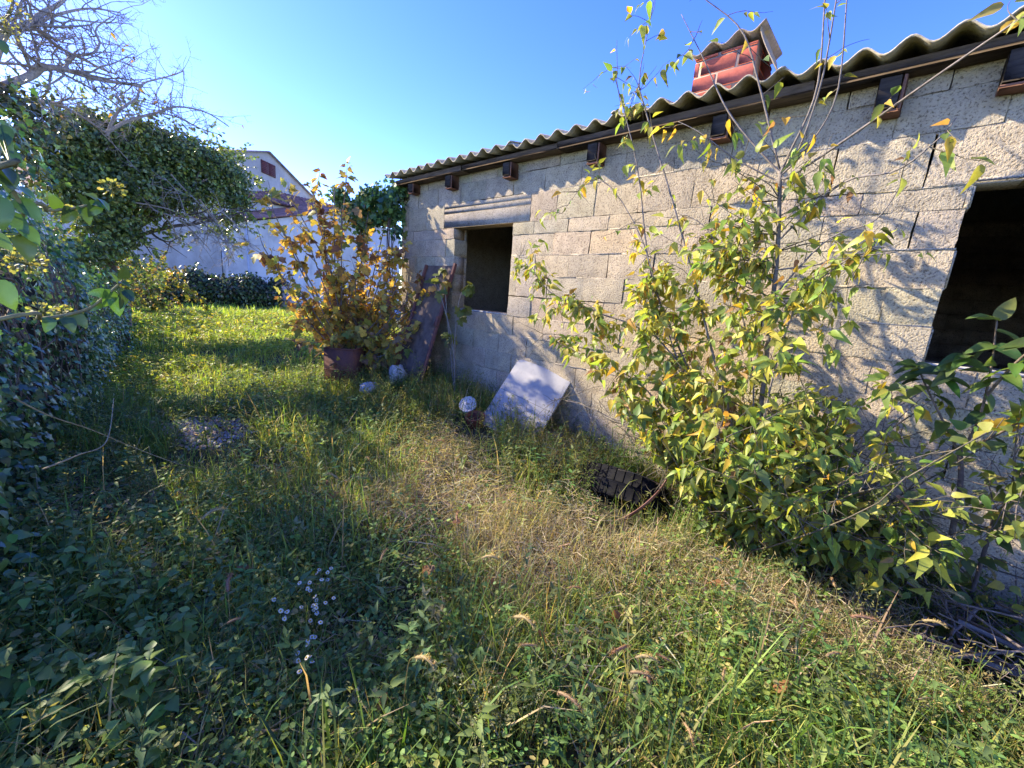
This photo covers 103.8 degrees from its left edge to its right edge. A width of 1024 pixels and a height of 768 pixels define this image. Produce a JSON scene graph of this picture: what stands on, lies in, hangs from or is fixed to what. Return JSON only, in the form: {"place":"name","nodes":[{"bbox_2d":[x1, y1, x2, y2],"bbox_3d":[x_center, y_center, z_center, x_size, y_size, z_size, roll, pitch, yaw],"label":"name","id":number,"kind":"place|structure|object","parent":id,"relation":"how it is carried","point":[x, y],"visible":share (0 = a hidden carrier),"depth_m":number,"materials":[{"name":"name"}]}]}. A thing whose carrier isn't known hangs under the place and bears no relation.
{"place":"outdoors","nodes":[
{"label":"outdoors","id":0,"kind":"place"},
{"bbox_2d":[156,414,256,449],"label":"gravel","id":1,"kind":"structure","parent":0,"point":[236,422],"depth_m":3.57,"materials":[{"name":"gravel"}]},
{"bbox_2d":[0,293,1023,767],"bbox_3d":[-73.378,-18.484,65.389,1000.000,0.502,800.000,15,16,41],"label":"ground","id":2,"kind":"structure","parent":0,"point":[616,507],"depth_m":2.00,"materials":[{"name":"plant"}]},
{"bbox_2d":[0,642,63,753],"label":"nettle","id":3,"kind":"object","parent":2,"relation":"on","point":[7,671],"visible":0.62,"depth_m":1.10,"materials":[{"name":"green plant"}]},
{"bbox_2d":[0,660,77,762],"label":"nettle","id":4,"kind":"object","parent":2,"relation":"on","point":[59,676],"visible":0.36,"depth_m":1.12,"materials":[{"name":"green plant"}]},
{"bbox_2d":[0,653,79,767],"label":"nettle","id":5,"kind":"object","parent":2,"relation":"on","point":[66,722],"visible":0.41,"depth_m":1.06,"materials":[{"name":"green plant"}]},
{"bbox_2d":[6,512,76,574],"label":"nettle","id":6,"kind":"object","parent":2,"relation":"on","point":[63,543],"visible":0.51,"depth_m":1.73,"materials":[{"name":"green plant"}]},
{"bbox_2d":[0,566,83,646],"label":"nettle","id":7,"kind":"object","parent":2,"relation":"on","point":[23,604],"visible":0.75,"depth_m":1.39,"materials":[{"name":"green plant"}]},
{"bbox_2d":[0,539,92,624],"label":"nettle","id":8,"kind":"object","parent":2,"relation":"on","point":[5,600],"visible":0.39,"depth_m":1.60,"materials":[{"name":"green plant"}]},
{"bbox_2d":[32,449,72,498],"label":"nettle","id":9,"kind":"object","parent":2,"relation":"on","point":[57,468],"visible":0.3,"depth_m":2.31,"materials":[{"name":"green plant"}]},
{"bbox_2d":[23,506,91,539],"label":"nettle","id":10,"kind":"object","parent":2,"relation":"on","point":[29,519],"visible":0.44,"depth_m":1.89,"materials":[{"name":"green plant"}]},
{"bbox_2d":[0,166,137,271],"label":"long house","id":11,"kind":"structure","parent":2,"relation":"on","point":[67,225],"depth_m":19.29,"materials":[{"name":"paint"}]},
{"bbox_2d":[0,0,142,623],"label":"ivy hedge","id":12,"kind":"object","parent":2,"relation":"on","point":[33,355],"visible":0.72,"depth_m":2.93,"materials":[{"name":"green plant"}]},
{"bbox_2d":[0,40,42,310],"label":"ivy sprig","id":13,"kind":"object","parent":12,"relation":"attached to","point":[26,244],"visible":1,"depth_m":0.59,"materials":[{"name":"green plant"}]},
{"bbox_2d":[0,265,133,332],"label":"ivy sprig","id":14,"kind":"object","parent":12,"relation":"attached to","point":[113,301],"visible":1,"depth_m":0.82,"materials":[{"name":"green plant"}]},
{"bbox_2d":[34,191,109,224],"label":"ivy sprig","id":15,"kind":"object","parent":12,"relation":"attached to","point":[88,210],"visible":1,"depth_m":0.81,"materials":[{"name":"green plant"}]},
{"bbox_2d":[41,398,113,469],"bbox_3d":[-1.831,0.226,1.762,0.049,0.107,0.930,-4,15,-33],"label":"bramble cane","id":16,"kind":"object","parent":12,"relation":"on","point":[84,452],"visible":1,"depth_m":1.62,"materials":[{"name":"brown plant"}]},
{"bbox_2d":[0,634,145,755],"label":"nettle","id":17,"kind":"object","parent":2,"relation":"on","point":[133,657],"visible":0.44,"depth_m":1.13,"materials":[{"name":"green plant"}]},
{"bbox_2d":[44,492,104,529],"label":"nettle","id":18,"kind":"object","parent":2,"relation":"on","point":[62,507],"visible":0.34,"depth_m":2.02,"materials":[{"name":"green plant"}]},
{"bbox_2d":[19,570,149,673],"bbox_3d":[-1.500,0.826,1.312,0.380,0.246,0.397,2,13,-13],"label":"nettle","id":19,"kind":"object","parent":2,"relation":"on","point":[73,657],"visible":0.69,"depth_m":1.44,"materials":[{"name":"green plant"}]},
{"bbox_2d":[61,527,108,578],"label":"nettle","id":20,"kind":"object","parent":2,"relation":"on","point":[75,532],"visible":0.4,"depth_m":1.72,"materials":[{"name":"green plant"}]},
{"bbox_2d":[9,616,161,725],"bbox_3d":[-1.281,0.865,1.231,0.298,0.247,0.264,-1,13,-22],"label":"nettle","id":21,"kind":"object","parent":2,"relation":"on","point":[124,648],"visible":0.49,"depth_m":1.20,"materials":[{"name":"green plant"}]},
{"bbox_2d":[19,505,152,590],"bbox_3d":[-1.825,0.726,1.756,0.380,0.246,0.398,-5,15,-36],"label":"nettle","id":22,"kind":"object","parent":2,"relation":"on","point":[66,557],"visible":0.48,"depth_m":1.65,"materials":[{"name":"green plant"}]},
{"bbox_2d":[10,640,167,767],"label":"nettle","id":23,"kind":"object","parent":2,"relation":"on","point":[140,665],"visible":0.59,"depth_m":1.12,"materials":[{"name":"green plant"}]},
{"bbox_2d":[43,671,134,767],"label":"nettle","id":24,"kind":"object","parent":2,"relation":"on","point":[115,735],"visible":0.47,"depth_m":1.05,"materials":[{"name":"green plant"}]},
{"bbox_2d":[0,190,178,318],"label":"shrub","id":25,"kind":"object","parent":2,"relation":"on","point":[140,277],"visible":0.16,"depth_m":10.36,"materials":[{"name":"green plant"}]},
{"bbox_2d":[54,450,129,481],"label":"nettle","id":26,"kind":"object","parent":2,"relation":"on","point":[94,462],"visible":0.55,"depth_m":2.43,"materials":[{"name":"green plant"}]},
{"bbox_2d":[49,567,137,655],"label":"nettle","id":27,"kind":"object","parent":2,"relation":"on","point":[99,627],"visible":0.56,"depth_m":1.46,"materials":[{"name":"green plant"}]},
{"bbox_2d":[55,545,138,625],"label":"nettle","id":28,"kind":"object","parent":2,"relation":"on","point":[91,562],"visible":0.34,"depth_m":1.57,"materials":[{"name":"green plant"}]},
{"bbox_2d":[13,398,207,469],"bbox_3d":[-2.023,0.306,2.100,0.118,0.747,0.986,4,12,-4],"label":"bramble cane","id":29,"kind":"object","parent":2,"relation":"on","point":[20,401],"visible":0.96,"depth_m":1.86,"materials":[{"name":"brown plant"}]},
{"bbox_2d":[77,454,148,495],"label":"nettle","id":30,"kind":"object","parent":2,"relation":"on","point":[122,468],"visible":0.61,"depth_m":2.44,"materials":[{"name":"green plant"}]},
{"bbox_2d":[26,606,200,725],"bbox_3d":[-1.246,0.875,1.291,0.384,0.238,0.367,-7,17,-43],"label":"nettle","id":31,"kind":"object","parent":2,"relation":"on","point":[179,624],"visible":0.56,"depth_m":1.32,"materials":[{"name":"green plant"}]},
{"bbox_2d":[0,0,250,198],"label":"bare tree","id":32,"kind":"object","parent":2,"relation":"on","point":[37,68],"visible":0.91,"depth_m":5.53,"materials":[{"name":"brown plant"}]},
{"bbox_2d":[125,305,131,329],"bbox_3d":[-8.172,-1.320,8.562,0.122,0.724,0.102,-5,15,-37],"label":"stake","id":33,"kind":"object","parent":2,"relation":"on","point":[130,319],"visible":0.23,"depth_m":8.54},
{"bbox_2d":[104,659,180,767],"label":"nettle","id":34,"kind":"object","parent":2,"relation":"on","point":[171,706],"visible":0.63,"depth_m":1.12,"materials":[{"name":"green plant"}]},
{"bbox_2d":[1,78,285,297],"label":"ivy tree","id":35,"kind":"object","parent":2,"relation":"on","point":[172,177],"visible":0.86,"depth_m":7.90,"materials":[{"name":"green plant"}]},
{"bbox_2d":[79,239,211,311],"bbox_3d":[-12.093,-3.356,13.487,2.961,2.816,3.276,1,13,-15],"label":"shrub","id":36,"kind":"object","parent":2,"relation":"on","point":[157,303],"visible":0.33,"depth_m":13.71,"materials":[{"name":"green plant"}]},
{"bbox_2d":[104,556,192,614],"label":"nettle","id":37,"kind":"object","parent":2,"relation":"on","point":[144,571],"visible":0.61,"depth_m":1.59,"materials":[{"name":"green plant"}]},
{"bbox_2d":[117,504,189,541],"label":"nettle","id":38,"kind":"object","parent":2,"relation":"on","point":[164,515],"visible":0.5,"depth_m":2.04,"materials":[{"name":"green plant"}]},
{"bbox_2d":[192,505,226,605],"bbox_3d":[-1.231,0.723,1.636,0.031,0.467,0.154,14,15,36],"label":"foxtail","id":39,"kind":"object","parent":2,"relation":"on","point":[212,511],"visible":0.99,"depth_m":1.60,"materials":[{"name":"green plant"}]},
{"bbox_2d":[132,258,290,307],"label":"hedge","id":40,"kind":"object","parent":2,"relation":"on","point":[250,288],"visible":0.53,"depth_m":18.07,"materials":[{"name":"green plant"}]},
{"bbox_2d":[136,148,315,276],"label":"gable house","id":41,"kind":"structure","parent":2,"relation":"on","point":[271,169],"depth_m":22.28,"materials":[{"name":"paint"}]},
{"bbox_2d":[261,159,275,177],"bbox_3d":[-15.128,-13.353,24.944,0.125,0.720,1.240,5,12,5],"label":"window","id":42,"kind":"structure","parent":41,"relation":"in","point":[267,168],"depth_m":24.86,"materials":[{"name":"paint"}]},
{"bbox_2d":[151,477,306,569],"bbox_3d":[-1.459,0.725,2.208,0.781,0.365,0.811,15,16,41],"label":"grass clump","id":43,"kind":"object","parent":2,"relation":"on","point":[230,511],"visible":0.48,"depth_m":2.13,"materials":[{"name":"plant"}]},
{"bbox_2d":[224,571,234,670],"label":"foxtail","id":44,"kind":"object","parent":2,"relation":"on","point":[227,581],"visible":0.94,"depth_m":1.42,"materials":[{"name":"green plant"}]},
{"bbox_2d":[213,616,247,678],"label":"foxtail","id":45,"kind":"object","parent":2,"relation":"on","point":[234,619],"visible":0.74,"depth_m":1.37,"materials":[{"name":"beige plant"}]},
{"bbox_2d":[172,204,367,305],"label":"white house","id":46,"kind":"structure","parent":2,"relation":"on","point":[246,263],"depth_m":22.84,"materials":[{"name":"paint"}]},
{"bbox_2d":[220,248,225,275],"bbox_3d":[-16.210,-6.756,22.164,0.760,1.460,0.080,6,12,8],"label":"window","id":47,"kind":"structure","parent":46,"relation":"in","point":[222,253],"depth_m":22.11,"materials":[{"name":"paint"}]},
{"bbox_2d":[272,598,292,658],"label":"daisy plant","id":48,"kind":"object","parent":2,"relation":"on","point":[280,611],"visible":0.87,"depth_m":1.44,"materials":[{"name":"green plant"}]},
{"bbox_2d":[280,286,293,307],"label":"stone pier","id":49,"kind":"structure","parent":2,"relation":"on","point":[283,294],"depth_m":19.53,"materials":[{"name":"stone"}]},
{"bbox_2d":[281,635,316,686],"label":"daisy plant","id":50,"kind":"object","parent":2,"relation":"on","point":[313,637],"visible":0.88,"depth_m":1.33,"materials":[{"name":"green plant"}]},
{"bbox_2d":[298,567,335,654],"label":"daisy plant","id":51,"kind":"object","parent":2,"relation":"on","point":[314,609],"visible":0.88,"depth_m":1.55,"materials":[{"name":"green plant"}]},
{"bbox_2d":[244,190,399,303],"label":"house","id":52,"kind":"structure","parent":2,"relation":"on","point":[300,201],"depth_m":29.88,"materials":[{"name":"paint"}]},
{"bbox_2d":[234,156,435,381],"bbox_3d":[-1.979,-1.421,4.889,2.030,2.775,1.360,0,13,-18],"label":"fig bush","id":53,"kind":"object","parent":2,"relation":"on","point":[361,323],"visible":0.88,"depth_m":4.86,"materials":[{"name":"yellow plant"}]},
{"bbox_2d":[326,471,347,530],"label":"foxtail","id":54,"kind":"object","parent":2,"relation":"on","point":[333,475],"visible":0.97,"depth_m":2.17,"materials":[{"name":"green plant"}]},
{"bbox_2d":[323,345,365,388],"bbox_3d":[-2.027,-0.203,4.903,0.356,0.514,0.362,5,12,4],"label":"flower pot","id":55,"kind":"object","parent":2,"relation":"on","point":[351,357],"visible":0.71,"depth_m":4.72,"materials":[{"name":"ceramic"}]},
{"bbox_2d":[359,381,379,393],"bbox_3d":[-1.599,0.041,4.500,0.168,0.140,0.244,7,13,10],"label":"stone","id":56,"kind":"object","parent":2,"relation":"on","point":[363,386],"visible":0.41,"depth_m":4.44,"materials":[{"name":"stone"}]},
{"bbox_2d":[375,692,387,711],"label":"fallen leaf","id":57,"kind":"object","parent":2,"relation":"on","point":[379,707],"visible":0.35,"depth_m":1.28,"materials":[{"name":"plant"}]},
{"bbox_2d":[377,547,388,589],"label":"foxtail","id":58,"kind":"object","parent":2,"relation":"on","point":[383,552],"visible":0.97,"depth_m":1.75,"materials":[{"name":"beige plant"}]},
{"bbox_2d":[388,364,407,385],"bbox_3d":[-1.347,-0.099,4.704,0.207,0.281,0.197,15,16,41],"label":"stone","id":59,"kind":"object","parent":2,"relation":"on","point":[394,369],"visible":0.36,"depth_m":4.64,"materials":[{"name":"stone"}]},
{"bbox_2d":[400,653,436,732],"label":"foxtail","id":60,"kind":"object","parent":2,"relation":"on","point":[425,658],"visible":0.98,"depth_m":1.12,"materials":[{"name":"beige plant"}]},
{"bbox_2d":[395,263,456,389],"bbox_3d":[-1.065,-0.672,4.763,0.583,1.517,0.519,15,16,41],"label":"metal panel","id":61,"kind":"object","parent":2,"relation":"on","point":[429,310],"visible":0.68,"depth_m":4.76,"materials":[{"name":"metal"}]},
{"bbox_2d":[423,565,434,574],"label":"fallen leaf","id":62,"kind":"object","parent":2,"relation":"on","point":[426,567],"visible":0.87,"depth_m":1.91,"materials":[{"name":"plant"}]},
{"bbox_2d":[367,664,524,767],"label":"grass clump","id":63,"kind":"object","parent":2,"relation":"on","point":[404,730],"visible":0.48,"depth_m":1.23,"materials":[{"name":"plant"}]},
{"bbox_2d":[425,267,474,396],"bbox_3d":[-0.699,-0.582,4.552,0.744,1.434,0.260,14,15,36],"label":"fig sapling","id":64,"kind":"object","parent":2,"relation":"on","point":[466,311],"visible":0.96,"depth_m":4.48,"materials":[{"name":"green plant"}]},
{"bbox_2d":[454,510,458,579],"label":"foxtail","id":65,"kind":"object","parent":2,"relation":"on","point":[456,516],"visible":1,"depth_m":2.01,"materials":[{"name":"beige plant"}]},
{"bbox_2d":[459,396,476,412],"bbox_3d":[-0.437,0.204,3.978,0.176,0.147,0.150,15,16,41],"label":"bucket lid","id":66,"kind":"object","parent":2,"relation":"on","point":[467,403],"visible":0.7,"depth_m":3.96,"materials":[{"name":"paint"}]},
{"bbox_2d":[465,410,484,428],"bbox_3d":[-0.355,0.361,3.803,0.195,0.178,0.192,15,16,41],"label":"flower pot","id":67,"kind":"object","parent":2,"relation":"on","point":[473,419],"visible":0.76,"depth_m":3.79,"materials":[{"name":"ceramic"}]},
{"bbox_2d":[464,552,500,625],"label":"foxtail","id":68,"kind":"object","parent":2,"relation":"on","point":[491,556],"visible":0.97,"depth_m":1.59,"materials":[{"name":"beige plant"}]},
{"bbox_2d":[438,627,559,767],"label":"flowering weed","id":69,"kind":"object","parent":2,"relation":"on","point":[489,701],"visible":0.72,"depth_m":1.29,"materials":[{"name":"green plant"}]},
{"bbox_2d":[0,309,1023,767],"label":"weeds","id":70,"kind":"object","parent":2,"relation":"on","point":[152,731],"visible":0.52,"depth_m":1.53,"materials":[{"name":"green plant"}]},
{"bbox_2d":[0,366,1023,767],"bbox_3d":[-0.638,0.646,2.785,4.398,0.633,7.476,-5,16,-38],"label":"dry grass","id":71,"kind":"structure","parent":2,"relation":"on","point":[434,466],"depth_m":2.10,"materials":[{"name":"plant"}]},
{"bbox_2d":[486,577,496,587],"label":"fallen leaf","id":72,"kind":"object","parent":71,"relation":"on","point":[492,581],"visible":0.65,"depth_m":1.89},
{"bbox_2d":[0,335,1023,767],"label":"feathery weeds","id":73,"kind":"object","parent":2,"relation":"on","point":[554,505],"visible":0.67,"depth_m":1.98,"materials":[{"name":"green plant"}]},
{"bbox_2d":[493,613,536,696],"bbox_3d":[0.003,0.933,1.306,0.155,0.473,0.031,13,15,35],"label":"foxtail","id":74,"kind":"object","parent":2,"relation":"on","point":[524,617],"visible":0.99,"depth_m":1.25,"materials":[{"name":"beige plant"}]},
{"bbox_2d":[483,360,569,443],"bbox_3d":[0.121,0.172,3.840,0.665,0.709,0.583,15,16,41],"label":"board","id":75,"kind":"object","parent":2,"relation":"on","point":[531,383],"visible":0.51,"depth_m":3.86,"materials":[{"name":"plastic"}]},
{"bbox_2d":[516,642,547,703],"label":"foxtail","id":76,"kind":"object","parent":2,"relation":"on","point":[525,644],"visible":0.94,"depth_m":1.37,"materials":[{"name":"beige plant"}]},
{"bbox_2d":[526,688,583,761],"bbox_3d":[0.125,1.029,1.176,0.164,0.347,0.026,13,15,34],"label":"foxtail","id":77,"kind":"object","parent":2,"relation":"on","point":[569,697],"visible":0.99,"depth_m":1.14,"materials":[{"name":"beige plant"}]},
{"bbox_2d":[549,433,596,453],"bbox_3d":[0.446,0.506,3.704,0.730,0.040,0.090,15,16,41],"label":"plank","id":78,"kind":"object","parent":2,"relation":"on","point":[594,450],"visible":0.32,"depth_m":3.51,"materials":[{"name":"wood"}]},
{"bbox_2d":[612,610,619,621],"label":"fallen leaf","id":79,"kind":"object","parent":2,"relation":"on","point":[617,613],"visible":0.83,"depth_m":1.72,"materials":[{"name":"plant"}]},
{"bbox_2d":[609,644,630,699],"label":"foxtail","id":80,"kind":"object","parent":2,"relation":"on","point":[620,648],"visible":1,"depth_m":1.34,"materials":[{"name":"beige plant"}]},
{"bbox_2d":[578,462,668,513],"bbox_3d":[0.824,0.803,3.033,0.666,0.522,0.653,15,16,41],"label":"tyre","id":81,"kind":"object","parent":2,"relation":"on","point":[614,480],"visible":0.63,"depth_m":2.76,"materials":[{"name":"rubber"}]},
{"bbox_2d":[599,668,657,733],"bbox_3d":[0.370,1.048,1.298,0.152,0.322,0.024,7,13,13],"label":"foxtail","id":82,"kind":"object","parent":2,"relation":"on","point":[639,672],"visible":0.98,"depth_m":1.26,"materials":[{"name":"beige plant"}]},
{"bbox_2d":[605,651,659,737],"bbox_3d":[0.384,1.017,1.289,0.128,0.391,0.026,7,13,14],"label":"foxtail","id":83,"kind":"object","parent":2,"relation":"on","point":[645,655],"visible":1,"depth_m":1.25,"materials":[{"name":"beige plant"}]},
{"bbox_2d":[615,479,666,520],"bbox_3d":[0.783,0.720,2.581,0.469,0.608,0.137,8,13,16],"label":"barrel hoop","id":84,"kind":"object","parent":2,"relation":"on","point":[639,509],"visible":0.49,"depth_m":2.52,"materials":[{"name":"metal"}]},
{"bbox_2d":[644,662,651,749],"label":"foxtail","id":85,"kind":"object","parent":2,"relation":"on","point":[648,679],"visible":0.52,"depth_m":1.28,"materials":[{"name":"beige plant"}]},
{"bbox_2d":[655,651,676,707],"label":"foxtail","id":86,"kind":"object","parent":2,"relation":"on","point":[657,654],"visible":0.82,"depth_m":1.43,"materials":[{"name":"beige plant"}]},
{"bbox_2d":[662,717,696,762],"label":"foxtail","id":87,"kind":"object","parent":2,"relation":"on","point":[689,732],"visible":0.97,"depth_m":1.15,"materials":[{"name":"beige plant"}]},
{"bbox_2d":[384,5,1023,637],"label":"shed","id":88,"kind":"structure","parent":2,"relation":"on","point":[472,215],"depth_m":2.73,"materials":[{"name":"concrete"}]},
{"bbox_2d":[320,176,409,333],"bbox_3d":[-1.890,-1.407,5.419,1.251,2.754,0.509,4,12,0],"label":"ivy vine","id":89,"kind":"object","parent":88,"relation":"attached to","point":[391,198],"visible":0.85,"depth_m":5.16,"materials":[{"name":"green plant"}]},
{"bbox_2d":[704,553,724,636],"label":"foxtail","id":90,"kind":"object","parent":2,"relation":"on","point":[714,557],"visible":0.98,"depth_m":1.68,"materials":[{"name":"beige plant"}]},
{"bbox_2d":[707,579,723,586],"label":"fallen leaf","id":91,"kind":"object","parent":2,"relation":"on","point":[718,581],"visible":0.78,"depth_m":1.96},
{"bbox_2d":[711,667,726,745],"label":"foxtail","id":92,"kind":"object","parent":2,"relation":"on","point":[724,672],"visible":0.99,"depth_m":1.34,"materials":[{"name":"beige plant"}]},
{"bbox_2d":[511,0,1023,617],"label":"hackberry sapling","id":93,"kind":"object","parent":2,"relation":"on","point":[785,488],"visible":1,"depth_m":2.08,"materials":[{"name":"green plant"}]},
{"bbox_2d":[773,679,788,692],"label":"fallen leaf","id":94,"kind":"object","parent":2,"relation":"on","point":[780,685],"visible":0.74,"depth_m":1.44,"materials":[{"name":"plant"}]},
{"bbox_2d":[769,598,799,636],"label":"foxtail","id":95,"kind":"object","parent":2,"relation":"on","point":[794,603],"visible":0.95,"depth_m":1.64,"materials":[{"name":"beige plant"}]},
{"bbox_2d":[796,650,843,718],"bbox_3d":[1.093,1.071,1.433,0.134,0.283,0.021,1,13,-13],"label":"foxtail","id":96,"kind":"object","parent":2,"relation":"on","point":[832,653],"visible":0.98,"depth_m":1.41,"materials":[{"name":"beige plant"}]},
{"bbox_2d":[828,577,836,639],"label":"foxtail","id":97,"kind":"object","parent":2,"relation":"on","point":[834,584],"visible":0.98,"depth_m":1.79,"materials":[{"name":"beige plant"}]},
{"bbox_2d":[814,613,879,675],"bbox_3d":[1.301,1.028,1.564,0.156,0.334,0.031,9,13,22],"label":"foxtail","id":98,"kind":"object","parent":2,"relation":"on","point":[860,615],"visible":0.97,"depth_m":1.53,"materials":[{"name":"beige plant"}]},
{"bbox_2d":[706,481,1023,649],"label":"leafy shrub","id":99,"kind":"object","parent":2,"relation":"on","point":[969,565],"visible":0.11,"depth_m":1.89,"materials":[{"name":"green plant"}]},
{"bbox_2d":[859,587,901,612],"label":"foxtail","id":100,"kind":"object","parent":2,"relation":"on","point":[889,590],"visible":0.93,"depth_m":1.79,"materials":[{"name":"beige plant"}]},
{"bbox_2d":[883,618,948,679],"bbox_3d":[1.539,1.040,1.537,0.119,0.362,0.024,13,15,35],"label":"foxtail","id":101,"kind":"object","parent":2,"relation":"on","point":[934,621],"visible":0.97,"depth_m":1.50,"materials":[{"name":"beige plant"}]},
{"bbox_2d":[846,562,1023,723],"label":"brush pile","id":102,"kind":"object","parent":2,"relation":"on","point":[996,636],"visible":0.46,"depth_m":1.72,"materials":[{"name":"brown plant"}]},
{"bbox_2d":[939,586,967,665],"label":"foxtail","id":103,"kind":"object","parent":2,"relation":"on","point":[954,592],"visible":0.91,"depth_m":1.72,"materials":[{"name":"beige plant"}]},
{"bbox_2d":[893,297,1023,618],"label":"broadleaf sapling","id":104,"kind":"object","parent":2,"relation":"on","point":[945,368],"visible":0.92,"depth_m":1.75,"materials":[{"name":"green plant"}]},
{"bbox_2d":[897,400,1023,649],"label":"thin sapling","id":105,"kind":"object","parent":2,"relation":"on","point":[1003,518],"visible":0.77,"depth_m":1.72,"materials":[{"name":"green plant"}]},
{"bbox_2d":[0,0,1023,287],"label":"sky","id":106,"kind":"structure","parent":0,"point":[389,86],"materials":[{"name":"blue"}]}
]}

